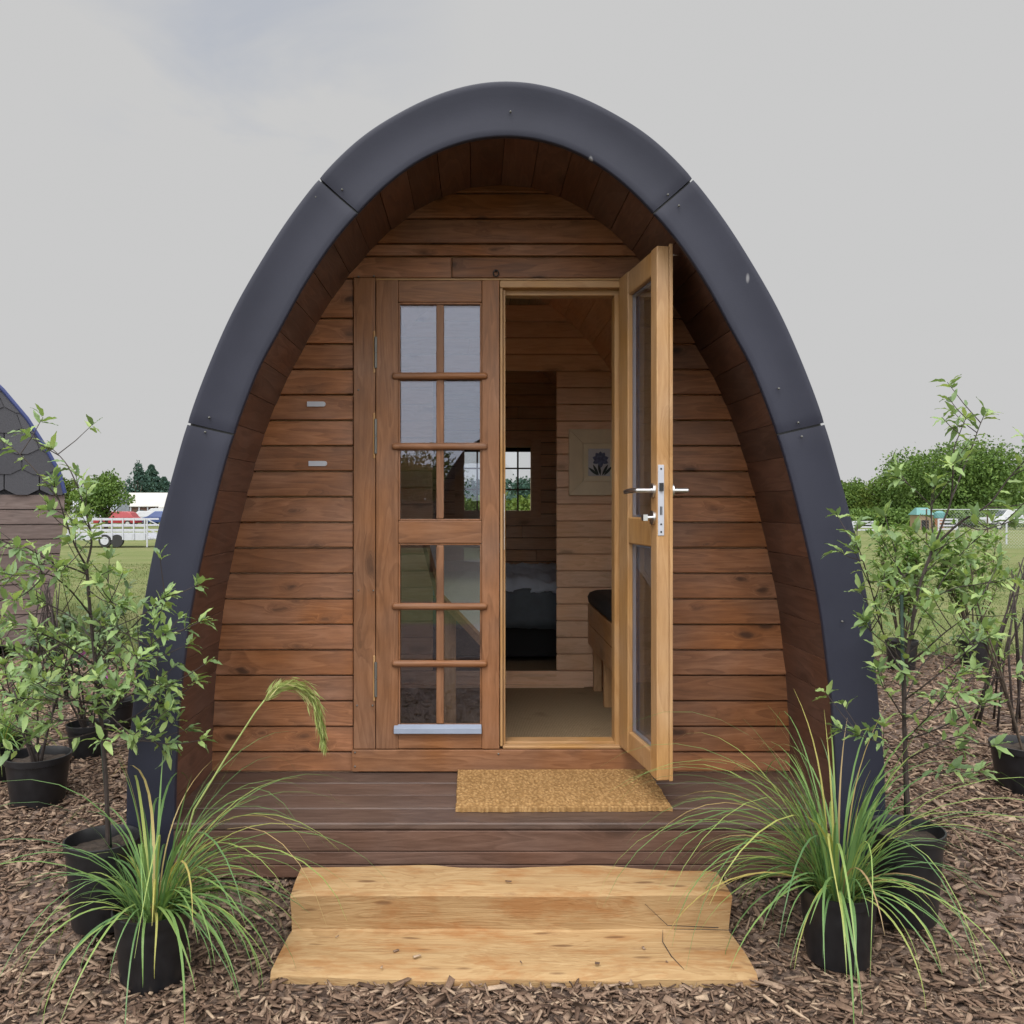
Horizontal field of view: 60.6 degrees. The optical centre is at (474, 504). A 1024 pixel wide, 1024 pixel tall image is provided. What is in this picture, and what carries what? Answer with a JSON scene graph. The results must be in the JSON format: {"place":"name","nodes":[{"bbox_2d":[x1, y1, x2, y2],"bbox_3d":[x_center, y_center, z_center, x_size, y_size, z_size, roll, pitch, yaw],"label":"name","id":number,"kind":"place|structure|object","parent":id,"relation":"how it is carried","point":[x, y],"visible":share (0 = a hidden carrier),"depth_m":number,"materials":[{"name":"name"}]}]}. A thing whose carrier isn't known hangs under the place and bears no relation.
{"place":"outdoors","nodes":[
{"label":"outdoors","id":0,"kind":"place"},
{"bbox_2d":[70,501,92,522],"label":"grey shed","id":1,"kind":"structure","parent":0,"point":[75,509],"depth_m":104.00,"materials":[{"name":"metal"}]},
{"bbox_2d":[129,493,167,511],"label":"barn","id":2,"kind":"structure","parent":0,"point":[146,501],"depth_m":109.00,"materials":[{"name":"white paint"}]},
{"bbox_2d":[158,497,166,507],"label":"barn wing","id":3,"kind":"structure","parent":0,"point":[162,504],"depth_m":104.49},
{"bbox_2d":[423,543,499,722],"bbox_3d":[-0.071,0.646,4.338,0.414,0.911,0.597,0,0,0],"label":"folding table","id":4,"kind":"object","parent":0,"point":[461,573],"visible":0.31,"depth_m":4.28,"materials":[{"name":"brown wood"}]},
{"bbox_2d":[0,506,1023,656],"bbox_3d":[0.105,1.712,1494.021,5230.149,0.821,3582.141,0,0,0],"label":"grass field","id":5,"kind":"structure","parent":0,"point":[135,552],"depth_m":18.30,"materials":[{"name":"green plant"}]},
{"bbox_2d":[0,385,66,658],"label":"timber cabin","id":6,"kind":"object","parent":5,"relation":"on","point":[21,497],"visible":0.69,"depth_m":7.29,"materials":[{"name":"wood"}]},
{"bbox_2d":[62,475,80,517],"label":"tree","id":7,"kind":"object","parent":5,"relation":"on","point":[68,504],"visible":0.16,"depth_m":83.84,"materials":[{"name":"green plant"}]},
{"bbox_2d":[69,511,100,520],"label":"parked car","id":8,"kind":"object","parent":5,"relation":"on","point":[82,518],"visible":0.02,"depth_m":94.05,"materials":[{"name":"paint"}]},
{"bbox_2d":[67,468,135,528],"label":"tree","id":9,"kind":"object","parent":5,"relation":"on","point":[102,497],"visible":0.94,"depth_m":76.98,"materials":[{"name":"green plant"}]},
{"bbox_2d":[66,518,158,546],"bbox_3d":[-18.075,1.360,43.815,6.471,1.420,1.770,0,0,0],"label":"farm trailer","id":10,"kind":"object","parent":5,"relation":"on","point":[116,539],"visible":0.69,"depth_m":42.99,"materials":[{"name":"white paint"}]},
{"bbox_2d":[104,496,128,511],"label":"white shed","id":11,"kind":"structure","parent":5,"relation":"on","point":[123,508],"depth_m":101.56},
{"bbox_2d":[93,511,141,523],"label":"parked car","id":12,"kind":"object","parent":5,"relation":"on","point":[126,514],"visible":0.46,"depth_m":84.18,"materials":[{"name":"paint"}]},
{"bbox_2d":[123,460,154,494],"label":"tree","id":13,"kind":"object","parent":5,"relation":"on","point":[142,485],"visible":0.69,"depth_m":119.69,"materials":[{"name":"green plant"}]},
{"bbox_2d":[136,511,153,523],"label":"parked car","id":14,"kind":"object","parent":5,"relation":"on","point":[141,514],"visible":0.06,"depth_m":91.38,"materials":[{"name":"paint"}]},
{"bbox_2d":[142,511,162,523],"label":"parked car","id":15,"kind":"object","parent":5,"relation":"on","point":[156,514],"visible":0.26,"depth_m":87.26,"materials":[{"name":"paint"}]},
{"bbox_2d":[141,508,163,523],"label":"parked car","id":16,"kind":"object","parent":5,"relation":"on","point":[156,509],"visible":0.06,"depth_m":96.29,"materials":[{"name":"paint"}]},
{"bbox_2d":[144,464,167,492],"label":"tree","id":17,"kind":"object","parent":5,"relation":"on","point":[151,471],"visible":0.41,"depth_m":149.42,"materials":[{"name":"green plant"}]},
{"bbox_2d":[155,476,170,492],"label":"tree","id":18,"kind":"object","parent":5,"relation":"on","point":[165,481],"visible":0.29,"depth_m":159.43,"materials":[{"name":"green plant"}]},
{"bbox_2d":[465,479,522,505],"bbox_3d":[0.138,0.176,61.953,6.336,4.321,6.649,0,0,-20],"label":"tree","id":19,"kind":"object","parent":5,"relation":"on","point":[469,493],"visible":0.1,"depth_m":60.55,"materials":[{"name":"green plant"}]},
{"bbox_2d":[465,492,529,509],"bbox_3d":[1.082,0.817,45.145,4.196,3.040,4.077,0,0,-32],"label":"tree","id":20,"kind":"object","parent":5,"relation":"on","point":[470,504],"visible":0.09,"depth_m":44.73,"materials":[{"name":"green plant"}]},
{"bbox_2d":[0,652,1023,1023],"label":"mulch bed","id":21,"kind":"object","parent":5,"relation":"on","point":[1008,899],"visible":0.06,"depth_m":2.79,"materials":[{"name":"brown wood"}]},
{"bbox_2d":[0,686,74,783],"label":"potted shrub","id":22,"kind":"object","parent":21,"relation":"on","point":[6,732],"visible":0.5,"depth_m":4.03,"materials":[{"name":"green plant"}]},
{"bbox_2d":[16,579,78,710],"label":"bare canes","id":23,"kind":"object","parent":21,"relation":"on","point":[51,613],"visible":0.38,"depth_m":5.60,"materials":[{"name":"brown wood"}]},
{"bbox_2d":[0,621,105,810],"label":"potted bush","id":24,"kind":"object","parent":21,"relation":"on","point":[50,764],"visible":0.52,"depth_m":3.66,"materials":[{"name":"green plant"}]},
{"bbox_2d":[3,579,136,760],"bbox_3d":[-1.967,0.829,4.356,0.368,0.903,0.638,0,0,40],"label":"potted shrub","id":25,"kind":"object","parent":21,"relation":"on","point":[83,751],"visible":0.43,"depth_m":4.37,"materials":[{"name":"green plant"}]},
{"bbox_2d":[74,597,139,731],"bbox_3d":[-1.993,0.910,5.009,0.639,0.740,0.611,0,0,0],"label":"potted bush","id":26,"kind":"object","parent":21,"relation":"on","point":[123,711],"visible":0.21,"depth_m":4.96,"materials":[{"name":"green plant"}]},
{"bbox_2d":[0,404,222,935],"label":"potted shrub","id":27,"kind":"object","parent":21,"relation":"on","point":[91,840],"visible":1,"depth_m":2.69,"materials":[{"name":"green plant"}]},
{"bbox_2d":[0,677,391,1023],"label":"potted tussock","id":28,"kind":"object","parent":21,"relation":"on","point":[150,922],"visible":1,"depth_m":2.47,"materials":[{"name":"green plant"}]},
{"bbox_2d":[126,81,884,884],"bbox_3d":[0.105,-0.038,5.256,2.580,2.797,4.587,0,0,0],"label":"camping pod","id":29,"kind":"object","parent":21,"relation":"on","point":[438,287],"visible":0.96,"depth_m":3.53,"materials":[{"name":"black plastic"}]},
{"bbox_2d":[373,280,498,748],"bbox_3d":[-0.157,0.038,3.553,0.512,1.897,0.066,0,0,0],"label":"closed door","id":30,"kind":"structure","parent":29,"relation":"in","point":[392,531],"depth_m":3.54,"materials":[{"name":"brown wood"}]},
{"bbox_2d":[432,562,556,656],"bbox_3d":[0.105,0.745,6.618,2.000,0.590,1.443,0,0,0],"label":"bed","id":31,"kind":"object","parent":29,"relation":"in","point":[530,610],"visible":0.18,"depth_m":5.98,"materials":[{"name":"fabric"}]},
{"bbox_2d":[455,440,540,517],"bbox_3d":[0.192,-0.220,7.385,0.723,0.656,0.070,0,0,0],"label":"window","id":32,"kind":"structure","parent":29,"relation":"in","point":[534,445],"depth_m":7.35,"materials":[{"name":"brown wood"}]},
{"bbox_2d":[455,769,672,812],"bbox_3d":[0.315,1.072,3.312,0.770,0.022,0.464,0,0,0],"label":"doormat","id":33,"kind":"object","parent":29,"relation":"on","point":[546,790],"visible":1,"depth_m":3.25,"materials":[{"name":"beige wicker"}]},
{"bbox_2d":[569,429,611,494],"bbox_3d":[0.748,-0.257,5.265,0.365,0.398,0.022,0,0,0],"label":"framed picture","id":34,"kind":"object","parent":29,"relation":"attached to","point":[590,461],"visible":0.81,"depth_m":5.26,"materials":[{"name":"paper"}]},
{"bbox_2d":[588,590,611,706],"bbox_3d":[0.902,0.802,4.545,0.477,0.599,1.391,0,0,0],"label":"bench seat","id":35,"kind":"object","parent":29,"relation":"on","point":[600,622],"visible":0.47,"depth_m":4.76,"materials":[{"name":"brown wood"}]},
{"bbox_2d":[619,244,688,780],"bbox_3d":[0.660,0.026,3.319,0.226,1.905,0.476,0,0,0],"label":"open door","id":36,"kind":"structure","parent":29,"relation":"in","point":[647,490],"depth_m":3.31,"materials":[{"name":"brown wood"}]},
{"bbox_2d":[270,865,758,987],"bbox_3d":[0.112,1.314,2.731,1.407,0.221,0.472,0,0,0],"label":"log step","id":37,"kind":"object","parent":21,"relation":"on","point":[546,926],"visible":0.94,"depth_m":2.75,"materials":[{"name":"wood"}]},
{"bbox_2d":[600,690,1023,1023],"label":"potted tussock","id":38,"kind":"object","parent":21,"relation":"on","point":[839,905],"visible":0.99,"depth_m":2.59,"materials":[{"name":"green plant"}]},
{"bbox_2d":[861,517,949,672],"bbox_3d":[3.279,0.681,6.719,0.630,1.197,0.647,0,0,0],"label":"potted bush","id":39,"kind":"object","parent":21,"relation":"on","point":[912,558],"visible":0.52,"depth_m":6.66,"materials":[{"name":"green plant"}]},
{"bbox_2d":[813,374,1023,929],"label":"potted shrub","id":40,"kind":"object","parent":21,"relation":"on","point":[934,853],"visible":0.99,"depth_m":2.74,"materials":[{"name":"green plant"}]},
{"bbox_2d":[923,518,1017,668],"bbox_3d":[3.900,0.683,6.914,0.805,1.195,0.568,0,0,-22],"label":"potted bush","id":41,"kind":"object","parent":21,"relation":"on","point":[956,594],"visible":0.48,"depth_m":6.88,"materials":[{"name":"green plant"}]},
{"bbox_2d":[941,526,1023,795],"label":"potted sapling","id":42,"kind":"object","parent":21,"relation":"on","point":[1008,765],"visible":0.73,"depth_m":3.94,"materials":[{"name":"green plant"}]},
{"bbox_2d":[973,557,1023,733],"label":"bare canes","id":43,"kind":"object","parent":21,"relation":"on","point":[1012,606],"visible":0.78,"depth_m":5.01,"materials":[{"name":"brown wood"}]},
{"bbox_2d":[505,474,529,506],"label":"tree","id":44,"kind":"object","parent":5,"relation":"on","point":[524,484],"visible":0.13,"depth_m":68.43,"materials":[{"name":"green plant"}]},
{"bbox_2d":[515,494,529,509],"bbox_3d":[3.482,0.846,48.003,3.882,2.981,3.807,0,0,-40],"label":"tree","id":45,"kind":"object","parent":5,"relation":"on","point":[525,503],"visible":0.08,"depth_m":47.48,"materials":[{"name":"green plant"}]},
{"bbox_2d":[841,477,875,509],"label":"tree","id":46,"kind":"object","parent":5,"relation":"on","point":[851,486],"visible":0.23,"depth_m":101.20,"materials":[{"name":"green plant"}]},
{"bbox_2d":[849,507,874,525],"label":"tree","id":47,"kind":"object","parent":5,"relation":"on","point":[854,512],"visible":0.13,"depth_m":84.65,"materials":[{"name":"green plant"}]},
{"bbox_2d":[852,521,873,530],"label":"rail fence","id":48,"kind":"object","parent":5,"relation":"on","point":[869,523],"visible":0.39,"depth_m":70.01,"materials":[{"name":"white paint"}]},
{"bbox_2d":[847,477,896,510],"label":"tree","id":49,"kind":"object","parent":5,"relation":"on","point":[864,494],"visible":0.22,"depth_m":99.11,"materials":[{"name":"green plant"}]},
{"bbox_2d":[856,506,903,525],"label":"tree","id":50,"kind":"object","parent":5,"relation":"on","point":[864,509],"visible":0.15,"depth_m":86.28,"materials":[{"name":"green plant"}]},
{"bbox_2d":[862,460,929,508],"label":"tree","id":51,"kind":"object","parent":5,"relation":"on","point":[888,496],"visible":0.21,"depth_m":96.56,"materials":[{"name":"green plant"}]},
{"bbox_2d":[865,507,934,525],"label":"tree","id":52,"kind":"object","parent":5,"relation":"on","point":[895,513],"visible":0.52,"depth_m":84.61,"materials":[{"name":"green plant"}]},
{"bbox_2d":[908,508,933,529],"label":"play hut","id":53,"kind":"object","parent":5,"relation":"on","point":[914,513],"visible":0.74,"depth_m":74.00,"materials":[{"name":"wood"}]},
{"bbox_2d":[921,520,928,529],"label":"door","id":54,"kind":"structure","parent":53,"relation":"in","point":[923,522],"depth_m":73.95,"materials":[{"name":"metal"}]},
{"bbox_2d":[896,503,974,526],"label":"tree","id":55,"kind":"object","parent":5,"relation":"on","point":[939,507],"visible":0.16,"depth_m":83.32,"materials":[{"name":"green plant"}]},
{"bbox_2d":[934,511,944,527],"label":"turquoise bin","id":56,"kind":"object","parent":5,"relation":"on","point":[939,514],"visible":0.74,"depth_m":72.71,"materials":[{"name":"plastic"}]},
{"bbox_2d":[937,519,957,530],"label":"rail fence","id":57,"kind":"object","parent":5,"relation":"on","point":[938,525],"visible":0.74,"depth_m":72.01,"materials":[{"name":"white paint"}]},
{"bbox_2d":[875,433,1023,524],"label":"tree","id":58,"kind":"object","parent":5,"relation":"on","point":[980,473],"visible":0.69,"depth_m":88.88,"materials":[{"name":"green plant"}]},
{"bbox_2d":[928,504,1005,526],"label":"tree","id":59,"kind":"object","parent":5,"relation":"on","point":[968,512],"visible":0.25,"depth_m":82.48,"materials":[{"name":"green plant"}]},
{"bbox_2d":[920,509,1023,548],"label":"wire fence","id":60,"kind":"object","parent":5,"relation":"on","point":[997,524],"visible":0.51,"depth_m":41.00,"materials":[{"name":"grey metal"}]},
{"bbox_2d":[951,503,1023,526],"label":"tree","id":61,"kind":"object","parent":5,"relation":"on","point":[1014,507],"visible":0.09,"depth_m":84.48,"materials":[{"name":"green plant"}]},
{"bbox_2d":[978,510,1023,528],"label":"parked car","id":62,"kind":"object","parent":5,"relation":"on","point":[985,520],"visible":0.34,"depth_m":75.34,"materials":[{"name":"paint"}]},
{"bbox_2d":[983,465,1023,507],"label":"tree","id":63,"kind":"object","parent":5,"relation":"on","point":[1017,499],"visible":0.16,"depth_m":97.29,"materials":[{"name":"green plant"}]},
{"bbox_2d":[0,0,1023,500],"label":"sky","id":64,"kind":"structure","parent":0,"point":[865,158],"materials":[{"name":"grey"}]}
]}

